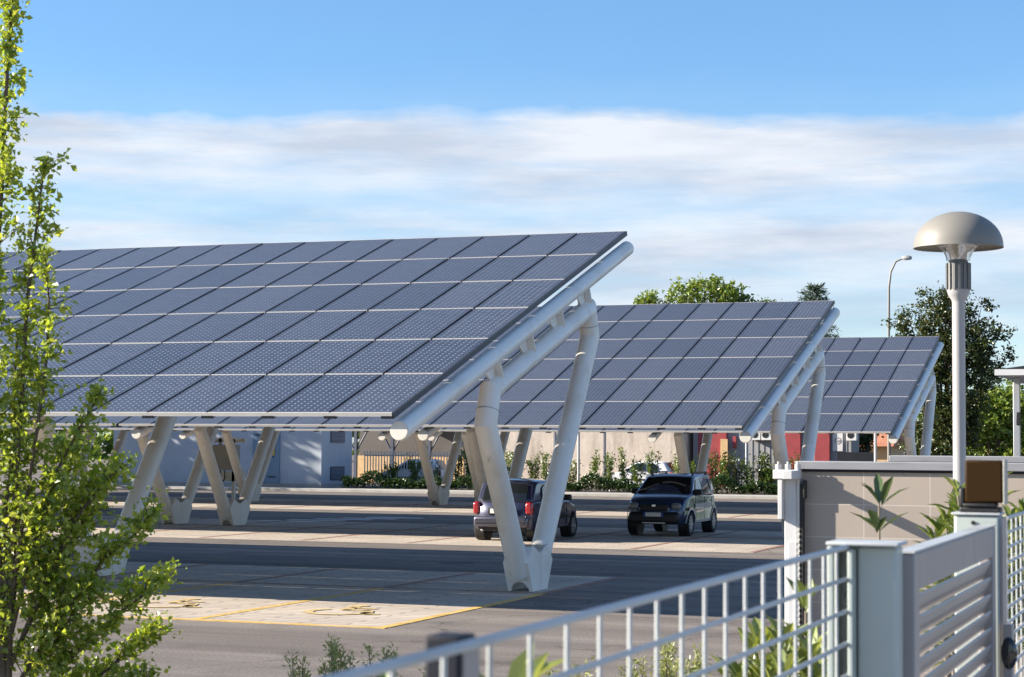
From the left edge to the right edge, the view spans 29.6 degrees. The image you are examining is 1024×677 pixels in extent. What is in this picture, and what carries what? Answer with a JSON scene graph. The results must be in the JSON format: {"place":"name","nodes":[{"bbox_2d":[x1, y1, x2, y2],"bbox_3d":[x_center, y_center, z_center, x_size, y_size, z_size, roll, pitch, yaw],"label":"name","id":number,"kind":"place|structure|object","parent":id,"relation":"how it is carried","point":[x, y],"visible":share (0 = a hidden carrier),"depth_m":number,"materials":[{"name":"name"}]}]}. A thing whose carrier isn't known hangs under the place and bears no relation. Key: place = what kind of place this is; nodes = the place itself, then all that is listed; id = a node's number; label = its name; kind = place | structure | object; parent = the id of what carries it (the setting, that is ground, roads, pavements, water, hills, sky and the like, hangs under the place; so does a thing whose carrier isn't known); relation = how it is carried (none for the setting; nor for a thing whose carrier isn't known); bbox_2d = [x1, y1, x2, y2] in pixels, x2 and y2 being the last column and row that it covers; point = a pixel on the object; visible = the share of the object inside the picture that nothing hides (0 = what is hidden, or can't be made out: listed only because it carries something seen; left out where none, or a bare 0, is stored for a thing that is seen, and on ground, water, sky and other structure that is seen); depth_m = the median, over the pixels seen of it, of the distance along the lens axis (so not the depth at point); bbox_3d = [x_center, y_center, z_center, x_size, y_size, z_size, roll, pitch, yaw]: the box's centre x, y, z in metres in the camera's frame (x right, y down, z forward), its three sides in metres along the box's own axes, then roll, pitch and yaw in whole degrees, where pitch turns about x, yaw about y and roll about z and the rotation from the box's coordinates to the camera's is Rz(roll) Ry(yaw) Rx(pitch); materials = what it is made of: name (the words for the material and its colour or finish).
{"place":"outdoors","nodes":[
{"label":"outdoors","id":0,"kind":"place"},
{"bbox_2d":[38,483,777,495],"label":"pavement","id":1,"kind":"structure","parent":0,"point":[449,490],"depth_m":88.82,"materials":[{"name":"concrete"}]},
{"bbox_2d":[0,445,904,676],"bbox_3d":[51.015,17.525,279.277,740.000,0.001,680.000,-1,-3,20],"label":"ground","id":2,"kind":"structure","parent":0,"point":[217,649],"depth_m":29.24,"materials":[{"name":"asphalt"}]},
{"bbox_2d":[0,0,186,676],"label":"young tree","id":3,"kind":"object","parent":2,"relation":"on","point":[56,563],"visible":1,"depth_m":10.04,"materials":[{"name":"green plant"}]},
{"bbox_2d":[112,430,351,487],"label":"utility cabin","id":4,"kind":"object","parent":2,"relation":"on","point":[310,459],"visible":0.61,"depth_m":93.06,"materials":[{"name":"concrete"}]},
{"bbox_2d":[252,431,279,482],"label":"door","id":5,"kind":"structure","parent":4,"relation":"in","point":[272,475],"depth_m":92.60,"materials":[{"name":"metal"}]},
{"bbox_2d":[8,560,612,626],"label":"parking pavers","id":6,"kind":"object","parent":2,"relation":"on","point":[395,605],"visible":0.6,"depth_m":29.88,"materials":[{"name":"concrete"}]},
{"bbox_2d":[132,598,205,606],"bbox_3d":[-4.946,3.800,27.885,1.044,0.001,1.583,1,-3,-5],"label":"wheelchair symbol","id":7,"kind":"object","parent":6,"relation":"on","point":[187,604],"visible":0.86,"depth_m":27.75,"materials":[{"name":"yellow paint"}]},
{"bbox_2d":[20,582,544,628],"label":"yellow bay lines","id":8,"kind":"object","parent":6,"relation":"on","point":[409,621],"visible":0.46,"depth_m":26.43,"materials":[{"name":"paint"}]},
{"bbox_2d":[0,231,633,590],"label":"solar canopy","id":9,"kind":"object","parent":6,"relation":"on","point":[381,328],"visible":0.91,"depth_m":32.02,"materials":[{"name":"glass"}]},
{"bbox_2d":[19,561,621,593],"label":"red bay lines","id":10,"kind":"object","parent":6,"relation":"on","point":[546,592],"visible":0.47,"depth_m":32.17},
{"bbox_2d":[303,605,377,614],"bbox_3d":[-2.369,3.765,26.924,1.044,0.001,1.583,1,-3,-5],"label":"wheelchair symbol","id":11,"kind":"object","parent":6,"relation":"on","point":[352,607],"visible":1,"depth_m":26.78,"materials":[{"name":"yellow paint"}]},
{"bbox_2d":[0,494,777,518],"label":"parking pavers","id":12,"kind":"object","parent":2,"relation":"on","point":[723,512],"depth_m":69.46,"materials":[{"name":"concrete"}]},
{"bbox_2d":[2,426,96,484],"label":"solar canopy","id":13,"kind":"object","parent":12,"relation":"on","point":[88,439],"depth_m":78.77,"materials":[{"name":"metal"}]},
{"bbox_2d":[205,437,245,498],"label":"inverter cabinet","id":14,"kind":"object","parent":12,"relation":"on","point":[221,457],"visible":0.45,"depth_m":76.91,"materials":[{"name":"metal"}]},
{"bbox_2d":[24,426,461,504],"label":"solar canopy","id":15,"kind":"object","parent":12,"relation":"on","point":[438,495],"visible":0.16,"depth_m":71.81,"materials":[{"name":"metal"}]},
{"bbox_2d":[4,495,777,517],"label":"red bay lines","id":16,"kind":"object","parent":12,"relation":"on","point":[444,505],"visible":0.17,"depth_m":69.23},
{"bbox_2d":[416,336,943,500],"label":"solar canopy","id":17,"kind":"object","parent":12,"relation":"on","point":[886,385],"visible":0.36,"depth_m":66.17,"materials":[{"name":"glass"}]},
{"bbox_2d":[0,483,777,498],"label":"kerb","id":18,"kind":"structure","parent":2,"relation":"on","point":[471,492],"depth_m":87.73,"materials":[{"name":"concrete"}]},
{"bbox_2d":[0,514,784,552],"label":"parking pavers","id":19,"kind":"object","parent":2,"relation":"on","point":[741,542],"visible":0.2,"depth_m":48.37,"materials":[{"name":"concrete"}]},
{"bbox_2d":[4,416,218,523],"bbox_3d":[-15.752,2.124,56.891,16.270,6.309,10.694,-1,-3,20],"label":"solar canopy","id":20,"kind":"object","parent":19,"relation":"on","point":[179,510],"visible":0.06,"depth_m":53.87,"materials":[{"name":"metal"}]},
{"bbox_2d":[259,517,418,521],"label":"crossing stripes","id":21,"kind":"object","parent":19,"relation":"on","point":[370,518],"visible":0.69,"depth_m":57.73,"materials":[{"name":"white paint"}]},
{"bbox_2d":[8,517,784,552],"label":"red bay lines","id":22,"kind":"object","parent":19,"relation":"on","point":[455,537],"visible":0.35,"depth_m":49.30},
{"bbox_2d":[117,300,839,538],"bbox_3d":[-0.458,1.919,51.188,16.486,6.311,10.694,-1,-3,20],"label":"solar canopy","id":23,"kind":"object","parent":19,"relation":"on","point":[702,366],"visible":0.56,"depth_m":48.94,"materials":[{"name":"glass"}]},
{"bbox_2d":[473,478,576,540],"bbox_3d":[0.372,4.166,47.359,1.906,1.512,3.800,-1,-3,20],"label":"parked car","id":24,"kind":"object","parent":19,"relation":"on","point":[527,494],"visible":0.62,"depth_m":45.93,"materials":[{"name":"blue paint"}]},
{"bbox_2d":[627,471,716,535],"bbox_3d":[4.171,4.286,50.299,1.865,1.651,3.612,-1,-3,20],"label":"parked car","id":25,"kind":"object","parent":19,"relation":"on","point":[664,500],"visible":0.99,"depth_m":49.38,"materials":[{"name":"blue paint"}]},
{"bbox_2d":[352,431,466,481],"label":"open shed","id":26,"kind":"structure","parent":2,"relation":"on","point":[369,441],"depth_m":109.62,"materials":[{"name":"metal"}]},
{"bbox_2d":[379,459,445,485],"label":"parked car","id":27,"kind":"object","parent":2,"relation":"on","point":[420,468],"visible":0.09,"depth_m":95.87,"materials":[{"name":"white paint"}]},
{"bbox_2d":[438,561,473,563],"bbox_3d":[-1.085,4.359,37.577,0.760,0.026,0.760,-1,-3,20],"label":"manhole cover","id":28,"kind":"object","parent":2,"relation":"on","point":[454,562],"visible":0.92,"depth_m":37.59,"materials":[{"name":"metal"}]},
{"bbox_2d":[0,406,938,458],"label":"distant woods","id":29,"kind":"object","parent":2,"relation":"on","point":[108,448],"visible":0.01,"depth_m":223.45,"materials":[{"name":"green plant"}]},
{"bbox_2d":[341,483,777,494],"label":"planting strip","id":30,"kind":"object","parent":2,"relation":"on","point":[589,490],"visible":0.11,"depth_m":89.71,"materials":[{"name":"soil"}]},
{"bbox_2d":[382,462,399,478],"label":"shrub","id":31,"kind":"object","parent":30,"relation":"on","point":[392,473],"visible":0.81,"depth_m":93.84,"materials":[{"name":"green plant"}]},
{"bbox_2d":[404,453,421,480],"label":"shrub","id":32,"kind":"object","parent":30,"relation":"on","point":[414,473],"visible":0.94,"depth_m":93.42,"materials":[{"name":"green plant"}]},
{"bbox_2d":[364,451,472,487],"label":"picket fence","id":33,"kind":"object","parent":30,"relation":"on","point":[404,455],"visible":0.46,"depth_m":94.20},
{"bbox_2d":[453,445,463,478],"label":"shrub","id":34,"kind":"object","parent":30,"relation":"on","point":[456,472],"visible":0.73,"depth_m":92.67,"materials":[{"name":"green plant"}]},
{"bbox_2d":[461,447,470,476],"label":"shrub","id":35,"kind":"object","parent":30,"relation":"on","point":[467,467],"visible":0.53,"depth_m":92.45,"materials":[{"name":"green plant"}]},
{"bbox_2d":[504,449,513,474],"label":"shrub","id":36,"kind":"object","parent":30,"relation":"on","point":[508,464],"visible":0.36,"depth_m":91.64,"materials":[{"name":"green plant"}]},
{"bbox_2d":[525,454,540,478],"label":"shrub","id":37,"kind":"object","parent":30,"relation":"on","point":[529,463],"visible":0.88,"depth_m":89.21,"materials":[{"name":"green plant"}]},
{"bbox_2d":[537,445,551,479],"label":"shrub","id":38,"kind":"object","parent":30,"relation":"on","point":[544,471],"visible":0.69,"depth_m":88.90,"materials":[{"name":"green plant"}]},
{"bbox_2d":[339,470,777,494],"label":"hedge","id":39,"kind":"object","parent":30,"relation":"on","point":[602,481],"visible":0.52,"depth_m":86.96,"materials":[{"name":"green plant"}]},
{"bbox_2d":[567,459,582,483],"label":"shrub","id":40,"kind":"object","parent":30,"relation":"on","point":[571,478],"visible":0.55,"depth_m":88.56,"materials":[{"name":"green plant"}]},
{"bbox_2d":[577,432,579,491],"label":"pole","id":41,"kind":"object","parent":30,"relation":"on","point":[578,457],"visible":0.32,"depth_m":87.58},
{"bbox_2d":[588,450,601,490],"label":"shrub","id":42,"kind":"object","parent":30,"relation":"on","point":[595,468],"visible":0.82,"depth_m":88.05,"materials":[{"name":"green plant"}]},
{"bbox_2d":[602,452,616,485],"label":"shrub","id":43,"kind":"object","parent":30,"relation":"on","point":[610,472],"visible":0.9,"depth_m":87.85,"materials":[{"name":"green plant"}]},
{"bbox_2d":[616,447,628,490],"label":"shrub","id":44,"kind":"object","parent":30,"relation":"on","point":[621,467],"visible":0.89,"depth_m":87.69,"materials":[{"name":"green plant"}]},
{"bbox_2d":[627,455,645,484],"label":"shrub","id":45,"kind":"object","parent":30,"relation":"on","point":[636,478],"visible":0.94,"depth_m":87.42,"materials":[{"name":"green plant"}]},
{"bbox_2d":[643,447,661,477],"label":"shrub","id":46,"kind":"object","parent":30,"relation":"on","point":[651,463],"visible":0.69,"depth_m":87.33,"materials":[{"name":"green plant"}]},
{"bbox_2d":[670,451,679,472],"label":"shrub","id":47,"kind":"object","parent":30,"relation":"on","point":[676,466],"visible":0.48,"depth_m":86.92,"materials":[{"name":"green plant"}]},
{"bbox_2d":[688,461,697,472],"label":"shrub","id":48,"kind":"object","parent":30,"relation":"on","point":[692,465],"visible":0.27,"depth_m":86.64,"materials":[{"name":"green plant"}]},
{"bbox_2d":[695,452,716,478],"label":"shrub","id":49,"kind":"object","parent":30,"relation":"on","point":[709,461],"visible":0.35,"depth_m":86.78,"materials":[{"name":"green plant"}]},
{"bbox_2d":[710,449,728,491],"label":"shrub","id":50,"kind":"object","parent":30,"relation":"on","point":[714,470],"visible":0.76,"depth_m":86.55,"materials":[{"name":"green plant"}]},
{"bbox_2d":[716,457,735,491],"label":"shrub","id":51,"kind":"object","parent":30,"relation":"on","point":[725,471],"visible":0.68,"depth_m":86.08,"materials":[{"name":"green plant"}]},
{"bbox_2d":[725,451,744,482],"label":"shrub","id":52,"kind":"object","parent":30,"relation":"on","point":[735,469],"visible":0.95,"depth_m":86.03,"materials":[{"name":"green plant"}]},
{"bbox_2d":[745,443,746,484],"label":"pole","id":53,"kind":"object","parent":30,"relation":"on","point":[745,456],"visible":0.32,"depth_m":86.52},
{"bbox_2d":[738,457,756,490],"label":"shrub","id":54,"kind":"object","parent":30,"relation":"on","point":[748,472],"visible":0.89,"depth_m":85.92,"materials":[{"name":"green plant"}]},
{"bbox_2d":[749,451,772,493],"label":"shrub","id":55,"kind":"object","parent":30,"relation":"on","point":[760,476],"visible":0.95,"depth_m":85.55,"materials":[{"name":"green plant"}]},
{"bbox_2d":[757,451,776,483],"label":"shrub","id":56,"kind":"object","parent":30,"relation":"on","point":[763,459],"visible":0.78,"depth_m":85.42,"materials":[{"name":"green plant"}]},
{"bbox_2d":[837,452,873,460],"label":"board","id":57,"kind":"object","parent":30,"relation":"on","point":[855,456],"visible":0.21,"depth_m":92.44,"materials":[{"name":"metal"}]},
{"bbox_2d":[874,433,876,460],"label":"pole","id":58,"kind":"object","parent":30,"relation":"on","point":[875,446],"visible":0.32,"depth_m":85.12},
{"bbox_2d":[887,255,911,461],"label":"street lamp","id":59,"kind":"object","parent":30,"relation":"on","point":[906,257],"visible":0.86,"depth_m":84.90,"materials":[{"name":"metal"}]},
{"bbox_2d":[499,432,692,484],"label":"beige building","id":60,"kind":"structure","parent":2,"relation":"on","point":[637,444],"depth_m":100.47,"materials":[{"name":"paint"}]},
{"bbox_2d":[604,461,675,484],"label":"parked car","id":61,"kind":"object","parent":2,"relation":"on","point":[665,466],"visible":0.11,"depth_m":94.26,"materials":[{"name":"white paint"}]},
{"bbox_2d":[633,288,669,304],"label":"broadleaf tree","id":62,"kind":"object","parent":2,"relation":"on","point":[648,298],"visible":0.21,"depth_m":119.98,"materials":[{"name":"green plant"}]},
{"bbox_2d":[660,272,747,304],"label":"broadleaf tree","id":63,"kind":"object","parent":2,"relation":"on","point":[721,292],"visible":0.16,"depth_m":119.61,"materials":[{"name":"green plant"}]},
{"bbox_2d":[726,292,781,302],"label":"broadleaf tree","id":64,"kind":"object","parent":2,"relation":"on","point":[748,297],"visible":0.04,"depth_m":119.75,"materials":[{"name":"green plant"}]},
{"bbox_2d":[693,433,858,486],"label":"red hall","id":65,"kind":"structure","parent":2,"relation":"on","point":[829,447],"depth_m":97.91,"materials":[{"name":"paint"}]},
{"bbox_2d":[773,462,806,676],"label":"gate post","id":66,"kind":"object","parent":2,"relation":"on","point":[795,493],"visible":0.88,"depth_m":17.86,"materials":[{"name":"metal"}]},
{"bbox_2d":[796,282,866,437],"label":"conifer tree","id":67,"kind":"object","parent":2,"relation":"on","point":[815,292],"visible":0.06,"depth_m":104.84,"materials":[{"name":"green plant"}]},
{"bbox_2d":[859,433,883,451],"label":"broadleaf tree","id":68,"kind":"object","parent":2,"relation":"on","point":[866,440],"visible":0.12,"depth_m":109.46,"materials":[{"name":"green plant"}]},
{"bbox_2d":[880,280,1018,455],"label":"broadleaf tree","id":69,"kind":"object","parent":2,"relation":"on","point":[978,355],"visible":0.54,"depth_m":77.58,"materials":[{"name":"green plant"}]},
{"bbox_2d":[966,384,1023,455],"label":"broadleaf tree","id":70,"kind":"object","parent":2,"relation":"on","point":[998,428],"visible":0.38,"depth_m":87.34,"materials":[{"name":"green plant"}]},
{"bbox_2d":[994,366,1023,455],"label":"carport","id":71,"kind":"object","parent":2,"relation":"on","point":[1015,375],"visible":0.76,"depth_m":29.91,"materials":[{"name":"metal"}]},
{"bbox_2d":[1000,379,1023,407],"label":"broadleaf tree","id":72,"kind":"object","parent":2,"relation":"on","point":[1008,382],"visible":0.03,"depth_m":98.85,"materials":[{"name":"green plant"}]},
{"bbox_2d":[1002,505,1023,617],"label":"laurel shrub","id":73,"kind":"object","parent":2,"relation":"on","point":[1008,510],"visible":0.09,"depth_m":8.90,"materials":[{"name":"green plant"}]},
{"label":"planting bed","id":74,"kind":"structure","parent":2,"relation":"on","visible":0},
{"bbox_2d":[281,648,331,676],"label":"fine leaved shrub","id":75,"kind":"object","parent":74,"relation":"on","point":[292,673],"visible":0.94,"depth_m":9.98,"materials":[{"name":"green plant"}]},
{"bbox_2d":[316,633,359,675],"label":"fine leaved shrub","id":76,"kind":"object","parent":74,"relation":"on","point":[334,654],"visible":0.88,"depth_m":9.99,"materials":[{"name":"green plant"}]},
{"bbox_2d":[360,641,402,676],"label":"fine leaved shrub","id":77,"kind":"object","parent":74,"relation":"on","point":[393,652],"visible":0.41,"depth_m":9.96,"materials":[{"name":"green plant"}]},
{"bbox_2d":[480,642,570,676],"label":"laurel shrub","id":78,"kind":"object","parent":74,"relation":"on","point":[519,666],"visible":0.65,"depth_m":2.80,"materials":[{"name":"green plant"}]},
{"bbox_2d":[551,656,596,676],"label":"fine leaved shrub","id":79,"kind":"object","parent":74,"relation":"on","point":[586,673],"visible":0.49,"depth_m":8.87,"materials":[{"name":"green plant"}]},
{"bbox_2d":[616,653,654,676],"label":"fine leaved shrub","id":80,"kind":"object","parent":74,"relation":"on","point":[636,660],"visible":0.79,"depth_m":8.96,"materials":[{"name":"green plant"}]},
{"bbox_2d":[638,636,710,676],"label":"fine leaved shrub","id":81,"kind":"object","parent":74,"relation":"on","point":[698,655],"visible":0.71,"depth_m":8.98,"materials":[{"name":"green plant"}]},
{"bbox_2d":[651,637,700,676],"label":"fine leaved shrub","id":82,"kind":"object","parent":74,"relation":"on","point":[673,657],"visible":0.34,"depth_m":9.22,"materials":[{"name":"green plant"}]},
{"bbox_2d":[666,658,714,676],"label":"fine leaved shrub","id":83,"kind":"object","parent":74,"relation":"on","point":[676,667],"visible":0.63,"depth_m":8.51,"materials":[{"name":"green plant"}]},
{"bbox_2d":[709,627,801,676],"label":"laurel shrub","id":84,"kind":"object","parent":74,"relation":"on","point":[735,668],"visible":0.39,"depth_m":6.14,"materials":[{"name":"green plant"}]},
{"bbox_2d":[736,577,827,676],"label":"laurel shrub","id":85,"kind":"object","parent":74,"relation":"on","point":[755,628],"visible":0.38,"depth_m":5.98,"materials":[{"name":"green plant"}]},
{"bbox_2d":[766,631,827,676],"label":"laurel shrub","id":86,"kind":"object","parent":74,"relation":"on","point":[803,653],"visible":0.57,"depth_m":5.55,"materials":[{"name":"green plant"}]},
{"bbox_2d":[850,473,908,539],"bbox_3d":[1.319,1.561,6.944,0.202,2.156,0.291,-2,-4,32],"label":"laurel shrub","id":87,"kind":"object","parent":74,"relation":"on","point":[879,494],"visible":0.61,"depth_m":6.99,"materials":[{"name":"green plant"}]},
{"bbox_2d":[915,489,957,676],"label":"laurel shrub","id":88,"kind":"object","parent":74,"relation":"on","point":[940,527],"visible":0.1,"depth_m":8.17,"materials":[{"name":"green plant"}]},
{"bbox_2d":[913,211,1003,651],"bbox_3d":[2.707,1.113,11.712,0.540,3.775,0.540,-1,-3,20],"label":"street lamp","id":89,"kind":"object","parent":74,"relation":"on","point":[958,238],"visible":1,"depth_m":11.72,"materials":[{"name":"metal"}]},
{"bbox_2d":[928,471,1023,672],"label":"laurel shrub","id":90,"kind":"object","parent":74,"relation":"on","point":[954,483],"visible":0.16,"depth_m":7.89,"materials":[{"name":"green plant"}]},
{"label":"retaining kerb","id":91,"kind":"structure","parent":2,"relation":"on","visible":0},
{"bbox_2d":[322,544,852,676],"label":"fence","id":92,"kind":"object","parent":91,"relation":"on","point":[450,654],"visible":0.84,"depth_m":2.73,"materials":[{"name":"metal"}]},
{"bbox_2d":[826,539,907,676],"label":"gate post","id":93,"kind":"object","parent":91,"relation":"on","point":[870,622],"visible":0.96,"depth_m":4.05,"materials":[{"name":"metal"}]},
{"bbox_2d":[902,524,995,676],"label":"pedestrian gate","id":94,"kind":"structure","parent":93,"relation":"attached to","point":[927,563],"depth_m":4.73,"materials":[{"name":"grey metal"}]},
{"bbox_2d":[951,511,1006,676],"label":"gate post","id":95,"kind":"object","parent":91,"relation":"on","point":[964,520],"visible":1,"depth_m":5.55,"materials":[{"name":"metal"}]},
{"bbox_2d":[959,459,1007,512],"bbox_3d":[1.364,0.426,5.609,0.130,0.153,0.081,-1,-3,20],"label":"signal lamp","id":96,"kind":"object","parent":95,"relation":"on","point":[985,490],"visible":1,"depth_m":5.58,"materials":[{"name":"brown plastic"}]},
{"bbox_2d":[1000,623,1016,676],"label":"photocell","id":97,"kind":"object","parent":95,"relation":"attached to","point":[1008,652],"visible":1,"depth_m":5.48,"materials":[{"name":"grey plastic"}]},
{"bbox_2d":[1005,511,1023,676],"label":"fence","id":98,"kind":"object","parent":91,"relation":"on","point":[1016,572],"visible":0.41,"depth_m":5.98,"materials":[{"name":"metal"}]},
{"bbox_2d":[0,0,1023,449],"label":"sky","id":99,"kind":"structure","parent":0,"point":[773,148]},
{"bbox_2d":[859,429,904,461],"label":"house","id":100,"kind":"structure","parent":0,"point":[882,449],"depth_m":123.46,"materials":[{"name":"paint"}]},
{"bbox_2d":[795,461,1023,676],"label":"tiled wall","id":101,"kind":"structure","parent":0,"point":[838,492],"depth_m":17.72,"materials":[{"name":"tile"}]},
{"bbox_2d":[889,455,1023,462],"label":"wall","id":102,"kind":"structure","parent":0,"point":[913,458],"depth_m":20.66,"materials":[{"name":"grey stone"}]},
{"bbox_2d":[967,371,1007,455],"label":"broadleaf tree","id":103,"kind":"object","parent":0,"point":[999,380],"visible":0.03,"depth_m":92.15,"materials":[{"name":"green plant"}]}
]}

